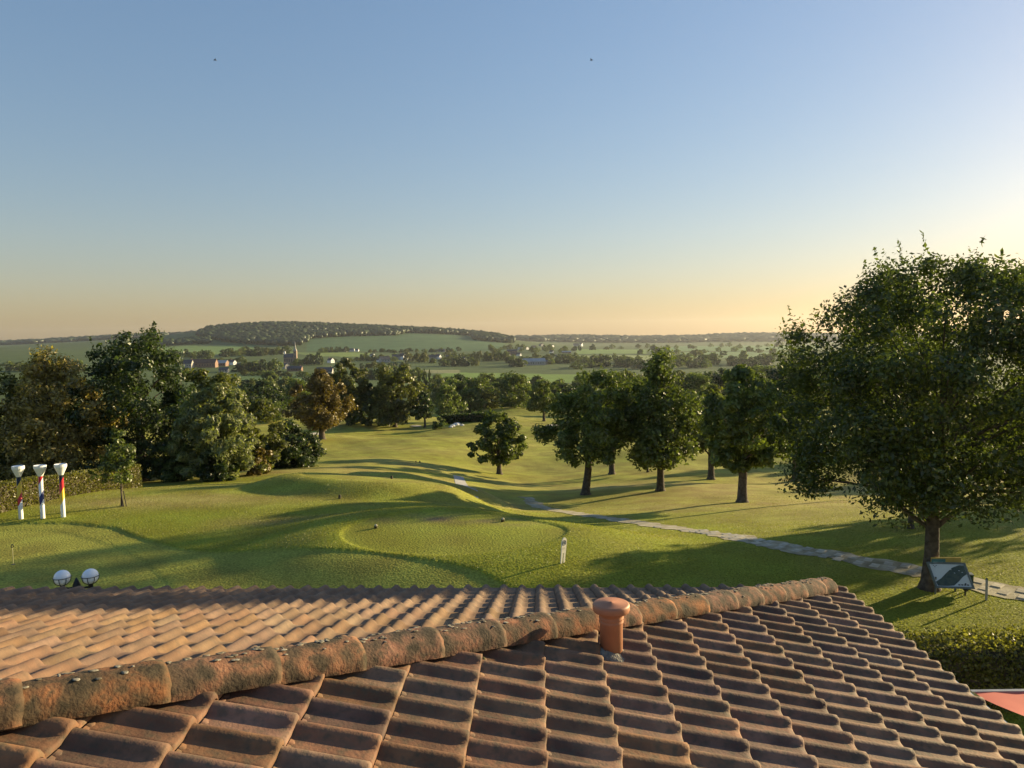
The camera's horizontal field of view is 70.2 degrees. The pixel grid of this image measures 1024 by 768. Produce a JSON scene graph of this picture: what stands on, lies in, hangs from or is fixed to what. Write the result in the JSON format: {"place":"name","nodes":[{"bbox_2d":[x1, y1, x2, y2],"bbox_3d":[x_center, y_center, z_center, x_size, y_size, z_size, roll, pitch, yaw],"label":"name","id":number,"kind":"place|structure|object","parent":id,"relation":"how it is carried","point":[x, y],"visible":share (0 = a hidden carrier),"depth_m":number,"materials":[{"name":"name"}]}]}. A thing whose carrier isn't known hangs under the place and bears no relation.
{"place":"outdoors","nodes":[
{"label":"outdoors","id":0,"kind":"place"},
{"bbox_2d":[453,475,478,498],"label":"path","id":1,"kind":"structure","parent":0,"point":[459,480],"depth_m":53.71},
{"bbox_2d":[0,332,1023,735],"bbox_3d":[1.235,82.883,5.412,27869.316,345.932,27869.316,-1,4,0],"label":"ground","id":2,"kind":"structure","parent":0,"point":[112,554],"depth_m":25.49,"materials":[{"name":"green plant"}]},
{"bbox_2d":[0,361,16,370],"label":"broadleaf tree","id":3,"kind":"object","parent":2,"relation":"on","point":[8,365],"visible":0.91,"depth_m":898.27,"materials":[{"name":"green plant"}]},
{"bbox_2d":[0,365,28,467],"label":"broadleaf tree","id":4,"kind":"object","parent":2,"relation":"on","point":[5,382],"visible":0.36,"depth_m":42.76,"materials":[{"name":"green plant"}]},
{"bbox_2d":[11,465,24,518],"bbox_3d":[-18.131,4.044,26.807,0.416,2.077,0.416,-3,5,-34],"label":"giant golf tee","id":5,"kind":"object","parent":2,"relation":"on","point":[17,470],"visible":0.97,"depth_m":26.75,"materials":[{"name":"white paint"}]},
{"bbox_2d":[33,464,46,518],"bbox_3d":[-17.348,4.024,26.837,0.416,2.079,0.416,-3,4,-33],"label":"giant golf tee","id":6,"kind":"object","parent":2,"relation":"on","point":[40,469],"visible":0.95,"depth_m":26.78,"materials":[{"name":"white paint"}]},
{"bbox_2d":[54,463,66,516],"bbox_3d":[-16.685,4.000,26.990,0.416,2.088,0.416,-3,4,-32],"label":"giant golf tee","id":7,"kind":"object","parent":2,"relation":"on","point":[60,468],"visible":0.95,"depth_m":26.93,"materials":[{"name":"white paint"}]},
{"bbox_2d":[0,344,132,480],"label":"broadleaf tree","id":8,"kind":"object","parent":2,"relation":"on","point":[50,441],"visible":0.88,"depth_m":42.60,"materials":[{"name":"green plant"}]},
{"bbox_2d":[0,464,143,512],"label":"hedge","id":9,"kind":"object","parent":2,"relation":"on","point":[76,482],"visible":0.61,"depth_m":30.73,"materials":[{"name":"green plant"}]},
{"bbox_2d":[52,568,99,588],"bbox_3d":[-5.832,4.242,9.892,0.582,3.509,0.226,-1,4,-7],"label":"globe lamp","id":10,"kind":"object","parent":2,"relation":"on","point":[89,577],"visible":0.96,"depth_m":9.73,"materials":[{"name":"white glass"}]},
{"bbox_2d":[71,360,86,370],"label":"bush","id":11,"kind":"object","parent":2,"relation":"on","point":[81,368],"visible":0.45,"depth_m":882.16,"materials":[{"name":"green plant"}]},
{"bbox_2d":[0,330,196,344],"bbox_3d":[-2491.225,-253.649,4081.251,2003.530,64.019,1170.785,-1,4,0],"label":"ridge forest","id":12,"kind":"object","parent":2,"relation":"on","point":[53,339],"visible":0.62,"depth_m":3660.42,"materials":[{"name":"green plant"}]},
{"bbox_2d":[88,427,135,506],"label":"young tree","id":13,"kind":"object","parent":2,"relation":"on","point":[119,449],"visible":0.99,"depth_m":28.57,"materials":[{"name":"green plant"}]},
{"bbox_2d":[62,321,214,481],"bbox_3d":[-23.127,1.271,46.230,8.483,10.651,8.525,-1,4,0],"label":"evergreen tree","id":14,"kind":"object","parent":2,"relation":"on","point":[126,389],"visible":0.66,"depth_m":44.63,"materials":[{"name":"green plant"}]},
{"bbox_2d":[145,439,194,482],"bbox_3d":[-21.214,4.794,45.036,3.152,3.129,3.238,-1,4,0],"label":"bush","id":15,"kind":"object","parent":2,"relation":"on","point":[171,469],"visible":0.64,"depth_m":44.35,"materials":[{"name":"green plant"}]},
{"bbox_2d":[149,335,212,345],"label":"slope wood","id":16,"kind":"object","parent":2,"relation":"on","point":[190,340],"visible":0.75,"depth_m":2037.36,"materials":[{"name":"green plant"}]},
{"bbox_2d":[183,359,193,367],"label":"house","id":17,"kind":"structure","parent":2,"relation":"on","point":[188,363],"depth_m":973.14,"materials":[{"name":"stone"}]},
{"bbox_2d":[149,367,248,445],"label":"broadleaf tree","id":18,"kind":"object","parent":2,"relation":"on","point":[226,380],"visible":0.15,"depth_m":49.87,"materials":[{"name":"green plant"}]},
{"bbox_2d":[197,359,218,367],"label":"barn","id":19,"kind":"structure","parent":2,"relation":"on","point":[207,363],"depth_m":988.91,"materials":[{"name":"brick"}]},
{"bbox_2d":[166,382,258,481],"bbox_3d":[-17.432,2.957,43.028,5.163,6.174,6.003,-1,4,0],"label":"willow tree","id":20,"kind":"object","parent":2,"relation":"on","point":[197,413],"visible":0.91,"depth_m":42.26,"materials":[{"name":"green plant"}]},
{"bbox_2d":[195,441,239,480],"bbox_3d":[-17.059,4.593,42.233,2.410,2.627,2.353,-1,4,0],"label":"bush","id":21,"kind":"object","parent":2,"relation":"on","point":[207,471],"visible":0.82,"depth_m":41.75,"materials":[{"name":"green plant"}]},
{"bbox_2d":[218,360,229,365],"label":"barn","id":22,"kind":"structure","parent":2,"relation":"on","point":[223,362],"depth_m":1025.48,"materials":[{"name":"brick"}]},
{"bbox_2d":[239,359,254,370],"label":"broadleaf tree","id":23,"kind":"object","parent":2,"relation":"on","point":[244,364],"visible":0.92,"depth_m":878.13,"materials":[{"name":"green plant"}]},
{"bbox_2d":[241,393,257,407],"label":"broadleaf tree","id":24,"kind":"object","parent":2,"relation":"on","point":[252,395],"visible":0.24,"depth_m":204.84,"materials":[{"name":"green plant"}]},
{"bbox_2d":[247,361,256,371],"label":"broadleaf tree","id":25,"kind":"object","parent":2,"relation":"on","point":[250,369],"visible":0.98,"depth_m":880.34,"materials":[{"name":"green plant"}]},
{"bbox_2d":[240,447,272,475],"bbox_3d":[-16.021,5.036,46.044,2.336,1.955,1.922,-4,5,-41],"label":"bush","id":26,"kind":"object","parent":2,"relation":"on","point":[260,455],"visible":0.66,"depth_m":46.05,"materials":[{"name":"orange plant"}]},
{"bbox_2d":[225,397,290,473],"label":"broadleaf tree","id":27,"kind":"object","parent":2,"relation":"on","point":[274,441],"visible":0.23,"depth_m":47.06,"materials":[{"name":"green plant"}]},
{"bbox_2d":[258,359,268,370],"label":"broadleaf tree","id":28,"kind":"object","parent":2,"relation":"on","point":[264,366],"visible":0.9,"depth_m":878.75,"materials":[{"name":"green plant"}]},
{"bbox_2d":[241,378,294,410],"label":"broadleaf tree","id":29,"kind":"object","parent":2,"relation":"on","point":[263,387],"visible":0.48,"depth_m":210.19,"materials":[{"name":"green plant"}]},
{"bbox_2d":[261,370,279,382],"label":"bush","id":30,"kind":"object","parent":2,"relation":"on","point":[268,375],"visible":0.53,"depth_m":515.30,"materials":[{"name":"green plant"}]},
{"bbox_2d":[257,401,286,422],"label":"broadleaf tree","id":31,"kind":"object","parent":2,"relation":"on","point":[278,416],"visible":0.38,"depth_m":145.16,"materials":[{"name":"green plant"}]},
{"bbox_2d":[268,358,283,370],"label":"broadleaf tree","id":32,"kind":"object","parent":2,"relation":"on","point":[275,363],"visible":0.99,"depth_m":896.79,"materials":[{"name":"green plant"}]},
{"bbox_2d":[276,377,293,397],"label":"willow tree","id":33,"kind":"object","parent":2,"relation":"on","point":[283,380],"visible":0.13,"depth_m":299.81,"materials":[{"name":"green plant"}]},
{"bbox_2d":[283,345,296,363],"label":"church","id":34,"kind":"structure","parent":2,"relation":"on","point":[288,358],"depth_m":1083.06,"materials":[{"name":"stone"}]},
{"bbox_2d":[287,365,302,370],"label":"house","id":35,"kind":"structure","parent":2,"relation":"on","point":[295,368],"depth_m":889.86,"materials":[{"name":"brick"}]},
{"bbox_2d":[265,418,326,468],"bbox_3d":[-16.460,4.650,53.859,4.536,4.217,4.737,0,4,6],"label":"bush","id":36,"kind":"object","parent":2,"relation":"on","point":[290,457],"visible":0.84,"depth_m":53.47,"materials":[{"name":"green plant"}]},
{"bbox_2d":[282,376,312,407],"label":"broadleaf tree","id":37,"kind":"object","parent":2,"relation":"on","point":[293,381],"visible":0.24,"depth_m":248.92,"materials":[{"name":"green plant"}]},
{"bbox_2d":[302,353,312,364],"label":"broadleaf tree","id":38,"kind":"object","parent":2,"relation":"on","point":[306,360],"visible":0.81,"depth_m":1071.93,"materials":[{"name":"green plant"}]},
{"bbox_2d":[281,368,357,438],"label":"oak tree","id":39,"kind":"object","parent":2,"relation":"on","point":[320,415],"visible":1,"depth_m":90.60,"materials":[{"name":"orange plant"}]},
{"bbox_2d":[315,352,323,364],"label":"broadleaf tree","id":40,"kind":"object","parent":2,"relation":"on","point":[318,362],"visible":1,"depth_m":1050.05,"materials":[{"name":"green plant"}]},
{"bbox_2d":[324,358,372,425],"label":"broadleaf tree","id":41,"kind":"object","parent":2,"relation":"on","point":[342,374],"visible":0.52,"depth_m":131.98,"materials":[{"name":"green plant"}]},
{"bbox_2d":[195,321,515,345],"bbox_3d":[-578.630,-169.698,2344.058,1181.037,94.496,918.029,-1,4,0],"label":"hill forest","id":42,"kind":"object","parent":2,"relation":"on","point":[282,333],"visible":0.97,"depth_m":2306.13,"materials":[{"name":"green plant"}]},
{"bbox_2d":[348,383,386,425],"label":"bush","id":43,"kind":"object","parent":2,"relation":"on","point":[361,418],"visible":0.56,"depth_m":131.76,"materials":[{"name":"green plant"}]},
{"bbox_2d":[366,364,420,426],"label":"tree","id":44,"kind":"object","parent":2,"relation":"on","point":[397,407],"visible":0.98,"depth_m":130.71,"materials":[{"name":"green plant"}]},
{"bbox_2d":[403,381,430,409],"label":"broadleaf tree","id":45,"kind":"object","parent":2,"relation":"on","point":[421,388],"visible":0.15,"depth_m":210.12,"materials":[{"name":"green plant"}]},
{"bbox_2d":[410,391,434,427],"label":"young tree","id":46,"kind":"object","parent":2,"relation":"on","point":[427,407],"visible":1,"depth_m":131.27,"materials":[{"name":"green plant"}]},
{"bbox_2d":[427,377,446,404],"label":"willow tree","id":47,"kind":"object","parent":2,"relation":"on","point":[435,386],"visible":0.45,"depth_m":269.00,"materials":[{"name":"green plant"}]},
{"bbox_2d":[432,416,447,428],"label":"bush","id":48,"kind":"object","parent":2,"relation":"on","point":[440,425],"visible":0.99,"depth_m":127.16,"materials":[{"name":"green plant"}]},
{"bbox_2d":[434,382,467,415],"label":"broadleaf tree","id":49,"kind":"object","parent":2,"relation":"on","point":[453,396],"visible":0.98,"depth_m":189.32,"materials":[{"name":"green plant"}]},
{"bbox_2d":[440,376,466,408],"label":"broadleaf tree","id":50,"kind":"object","parent":2,"relation":"on","point":[459,384],"visible":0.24,"depth_m":219.16,"materials":[{"name":"green plant"}]},
{"bbox_2d":[449,374,467,389],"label":"broadleaf tree","id":51,"kind":"object","parent":2,"relation":"on","point":[459,377],"visible":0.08,"depth_m":250.02,"materials":[{"name":"green plant"}]},
{"bbox_2d":[440,411,486,423],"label":"hedge","id":52,"kind":"object","parent":2,"relation":"on","point":[459,417],"visible":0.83,"depth_m":134.57,"materials":[{"name":"green plant"}]},
{"bbox_2d":[448,387,486,413],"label":"broadleaf tree","id":53,"kind":"object","parent":2,"relation":"on","point":[468,394],"visible":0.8,"depth_m":199.47,"materials":[{"name":"green plant"}]},
{"bbox_2d":[458,376,491,408],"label":"broadleaf tree","id":54,"kind":"object","parent":2,"relation":"on","point":[473,384],"visible":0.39,"depth_m":220.04,"materials":[{"name":"green plant"}]},
{"bbox_2d":[474,372,496,390],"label":"broadleaf tree","id":55,"kind":"object","parent":2,"relation":"on","point":[490,377],"visible":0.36,"depth_m":427.32,"materials":[{"name":"green plant"}]},
{"bbox_2d":[480,387,509,408],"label":"broadleaf tree","id":56,"kind":"object","parent":2,"relation":"on","point":[489,397],"visible":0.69,"depth_m":213.68,"materials":[{"name":"green plant"}]},
{"bbox_2d":[466,407,528,474],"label":"oak tree","id":57,"kind":"object","parent":2,"relation":"on","point":[505,450],"visible":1,"depth_m":65.77,"materials":[{"name":"green plant"}]},
{"bbox_2d":[488,370,533,408],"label":"broadleaf tree","id":58,"kind":"object","parent":2,"relation":"on","point":[515,381],"visible":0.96,"depth_m":206.51,"materials":[{"name":"green plant"}]},
{"bbox_2d":[0,577,1023,767],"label":"clubhouse","id":59,"kind":"structure","parent":2,"relation":"on","point":[822,672],"depth_m":4.43,"materials":[{"name":"tile"}]},
{"bbox_2d":[510,358,522,366],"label":"broadleaf tree","id":60,"kind":"object","parent":2,"relation":"on","point":[514,363],"visible":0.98,"depth_m":1004.22,"materials":[{"name":"green plant"}]},
{"bbox_2d":[522,358,545,364],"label":"barn","id":61,"kind":"structure","parent":2,"relation":"on","point":[536,361],"depth_m":1056.78,"materials":[{"name":"metal"}]},
{"bbox_2d":[529,374,543,384],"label":"bush","id":62,"kind":"object","parent":2,"relation":"on","point":[535,379],"visible":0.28,"depth_m":440.89,"materials":[{"name":"green plant"}]},
{"bbox_2d":[525,379,560,420],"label":"oak tree","id":63,"kind":"object","parent":2,"relation":"on","point":[540,394],"visible":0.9,"depth_m":152.59,"materials":[{"name":"green plant"}]},
{"bbox_2d":[560,537,566,563],"bbox_3d":[1.382,4.480,19.512,0.184,0.730,0.034,5,-1,-42],"label":"tee sign","id":64,"kind":"object","parent":2,"relation":"on","point":[563,544],"visible":1,"depth_m":19.50,"materials":[{"name":"white"}]},
{"bbox_2d":[551,383,578,398],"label":"broadleaf tree","id":65,"kind":"object","parent":2,"relation":"on","point":[564,388],"visible":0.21,"depth_m":258.68,"materials":[{"name":"green plant"}]},
{"bbox_2d":[569,361,587,368],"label":"broadleaf tree","id":66,"kind":"object","parent":2,"relation":"on","point":[578,364],"visible":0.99,"depth_m":947.18,"materials":[{"name":"green plant"}]},
{"bbox_2d":[531,365,646,494],"bbox_3d":[5.413,3.158,48.697,6.685,8.913,7.342,2,5,40],"label":"oak tree","id":67,"kind":"object","parent":2,"relation":"on","point":[598,424],"visible":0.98,"depth_m":47.24,"materials":[{"name":"green plant"}]},
{"bbox_2d":[583,360,602,367],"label":"broadleaf tree","id":68,"kind":"object","parent":2,"relation":"on","point":[592,363],"visible":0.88,"depth_m":983.74,"materials":[{"name":"green plant"}]},
{"bbox_2d":[599,354,611,366],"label":"broadleaf tree","id":69,"kind":"object","parent":2,"relation":"on","point":[608,363],"visible":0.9,"depth_m":1005.58,"materials":[{"name":"green plant"}]},
{"bbox_2d":[595,373,639,474],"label":"oak tree","id":70,"kind":"object","parent":2,"relation":"on","point":[611,469],"visible":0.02,"depth_m":65.95,"materials":[{"name":"green plant"}]},
{"bbox_2d":[612,358,627,366],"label":"broadleaf tree","id":71,"kind":"object","parent":2,"relation":"on","point":[619,363],"visible":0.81,"depth_m":1003.94,"materials":[{"name":"green plant"}]},
{"bbox_2d":[615,370,636,403],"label":"broadleaf tree","id":72,"kind":"object","parent":2,"relation":"on","point":[628,372],"visible":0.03,"depth_m":198.15,"materials":[{"name":"green plant"}]},
{"bbox_2d":[622,359,634,367],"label":"broadleaf tree","id":73,"kind":"object","parent":2,"relation":"on","point":[628,365],"visible":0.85,"depth_m":986.75,"materials":[{"name":"green plant"}]},
{"bbox_2d":[630,360,646,368],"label":"broadleaf tree","id":74,"kind":"object","parent":2,"relation":"on","point":[635,365],"visible":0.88,"depth_m":947.73,"materials":[{"name":"green plant"}]},
{"bbox_2d":[611,346,705,491],"bbox_3d":[10.019,2.396,48.332,6.180,9.928,5.623,-3,4,-26],"label":"oak tree","id":75,"kind":"object","parent":2,"relation":"on","point":[658,433],"visible":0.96,"depth_m":47.09,"materials":[{"name":"green plant"}]},
{"bbox_2d":[663,370,696,398],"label":"broadleaf tree","id":76,"kind":"object","parent":2,"relation":"on","point":[683,376],"visible":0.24,"depth_m":262.44,"materials":[{"name":"green plant"}]},
{"bbox_2d":[672,354,688,366],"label":"broadleaf tree","id":77,"kind":"object","parent":2,"relation":"on","point":[680,362],"visible":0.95,"depth_m":1002.74,"materials":[{"name":"green plant"}]},
{"bbox_2d":[679,371,714,402],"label":"broadleaf tree","id":78,"kind":"object","parent":2,"relation":"on","point":[699,380],"visible":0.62,"depth_m":258.32,"materials":[{"name":"green plant"}]},
{"bbox_2d":[697,358,711,367],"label":"broadleaf tree","id":79,"kind":"object","parent":2,"relation":"on","point":[704,363],"visible":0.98,"depth_m":972.87,"materials":[{"name":"green plant"}]},
{"bbox_2d":[684,383,726,479],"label":"oak tree","id":80,"kind":"object","parent":2,"relation":"on","point":[702,441],"visible":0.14,"depth_m":60.59,"materials":[{"name":"green plant"}]},
{"bbox_2d":[703,367,725,395],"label":"broadleaf tree","id":81,"kind":"object","parent":2,"relation":"on","point":[716,377],"visible":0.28,"depth_m":298.92,"materials":[{"name":"green plant"}]},
{"bbox_2d":[709,353,721,364],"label":"broadleaf tree","id":82,"kind":"object","parent":2,"relation":"on","point":[714,359],"visible":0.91,"depth_m":1060.06,"materials":[{"name":"green plant"}]},
{"bbox_2d":[727,355,740,365],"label":"broadleaf tree","id":83,"kind":"object","parent":2,"relation":"on","point":[733,362],"visible":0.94,"depth_m":1033.16,"materials":[{"name":"green plant"}]},
{"bbox_2d":[700,364,801,502],"bbox_3d":[12.803,2.833,39.442,4.995,7.870,5.638,-1,4,0],"label":"oak tree","id":84,"kind":"object","parent":2,"relation":"on","point":[734,415],"visible":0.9,"depth_m":38.85,"materials":[{"name":"green plant"}]},
{"bbox_2d":[512,332,990,342],"bbox_3d":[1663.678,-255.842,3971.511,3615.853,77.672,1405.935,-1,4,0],"label":"ridge forest","id":85,"kind":"object","parent":2,"relation":"on","point":[744,336],"visible":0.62,"depth_m":3586.25,"materials":[{"name":"green plant"}]},
{"bbox_2d":[746,356,759,366],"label":"broadleaf tree","id":86,"kind":"object","parent":2,"relation":"on","point":[752,363],"visible":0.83,"depth_m":991.00,"materials":[{"name":"green plant"}]},
{"bbox_2d":[749,364,773,377],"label":"broadleaf tree","id":87,"kind":"object","parent":2,"relation":"on","point":[761,368],"visible":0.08,"depth_m":308.33,"materials":[{"name":"green plant"}]},
{"bbox_2d":[755,353,768,364],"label":"broadleaf tree","id":88,"kind":"object","parent":2,"relation":"on","point":[761,357],"visible":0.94,"depth_m":1065.20,"materials":[{"name":"green plant"}]},
{"bbox_2d":[751,369,775,404],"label":"bush","id":89,"kind":"object","parent":2,"relation":"on","point":[760,374],"visible":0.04,"depth_m":213.72,"materials":[{"name":"green plant"}]},
{"bbox_2d":[761,355,775,364],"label":"broadleaf tree","id":90,"kind":"object","parent":2,"relation":"on","point":[769,361],"visible":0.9,"depth_m":1066.80,"materials":[{"name":"green plant"}]},
{"bbox_2d":[764,360,796,382],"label":"broadleaf tree","id":91,"kind":"object","parent":2,"relation":"on","point":[772,375],"visible":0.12,"depth_m":288.86,"materials":[{"name":"green plant"}]},
{"bbox_2d":[756,363,841,481],"bbox_3d":[24.011,3.289,62.432,6.766,10.400,7.040,-3,4,-28],"label":"oak tree","id":92,"kind":"object","parent":2,"relation":"on","point":[785,383],"visible":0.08,"depth_m":60.75,"materials":[{"name":"green plant"}]},
{"bbox_2d":[752,231,1023,591],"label":"oak tree","id":93,"kind":"object","parent":2,"relation":"on","point":[914,454],"visible":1,"depth_m":16.17,"materials":[{"name":"green plant"}]},
{"bbox_2d":[834,414,948,528],"bbox_3d":[13.314,2.921,24.800,4.019,4.375,3.782,-2,4,-21],"label":"young tree","id":94,"kind":"object","parent":2,"relation":"on","point":[912,526],"visible":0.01,"depth_m":24.46,"materials":[{"name":"green plant"}]},
{"bbox_2d":[839,280,971,411],"bbox_3d":[22.095,0.230,41.952,6.798,13.147,7.367,-3,4,-26],"label":"tall tree","id":95,"kind":"object","parent":2,"relation":"on","point":[924,339],"visible":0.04,"depth_m":40.51,"materials":[{"name":"green plant"}]},
{"bbox_2d":[931,557,960,591],"bbox_3d":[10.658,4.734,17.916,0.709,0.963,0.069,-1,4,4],"label":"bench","id":96,"kind":"object","parent":2,"relation":"on","point":[946,559],"visible":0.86,"depth_m":17.86,"materials":[{"name":"brown wood"}]},
{"bbox_2d":[926,562,974,595],"bbox_3d":[10.690,4.774,17.765,1.010,0.802,0.303,0,4,8],"label":"course map board","id":97,"kind":"object","parent":2,"relation":"on","point":[953,575],"visible":1,"depth_m":17.74,"materials":[{"name":"paper"}]},
{"bbox_2d":[894,618,1023,712],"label":"hedge","id":98,"kind":"object","parent":2,"relation":"on","point":[984,659],"visible":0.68,"depth_m":12.35,"materials":[{"name":"green plant"}]},
{"bbox_2d":[985,578,987,599],"bbox_3d":[11.291,4.930,17.324,0.060,0.635,0.048,-1,4,0],"label":"marker post","id":99,"kind":"object","parent":2,"relation":"on","point":[986,588],"visible":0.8,"depth_m":17.31,"materials":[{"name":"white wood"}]},
{"bbox_2d":[970,689,1023,715],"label":"awning","id":100,"kind":"object","parent":2,"relation":"on","point":[1011,700],"visible":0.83,"depth_m":8.48,"materials":[{"name":"red fabric"}]},
{"bbox_2d":[0,0,1023,339],"label":"sky","id":101,"kind":"structure","parent":0,"point":[713,166],"materials":[{"name":"blue"}]},
{"bbox_2d":[520,497,1023,600],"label":"path","id":102,"kind":"structure","parent":0,"point":[1002,590],"depth_m":21.15,"materials":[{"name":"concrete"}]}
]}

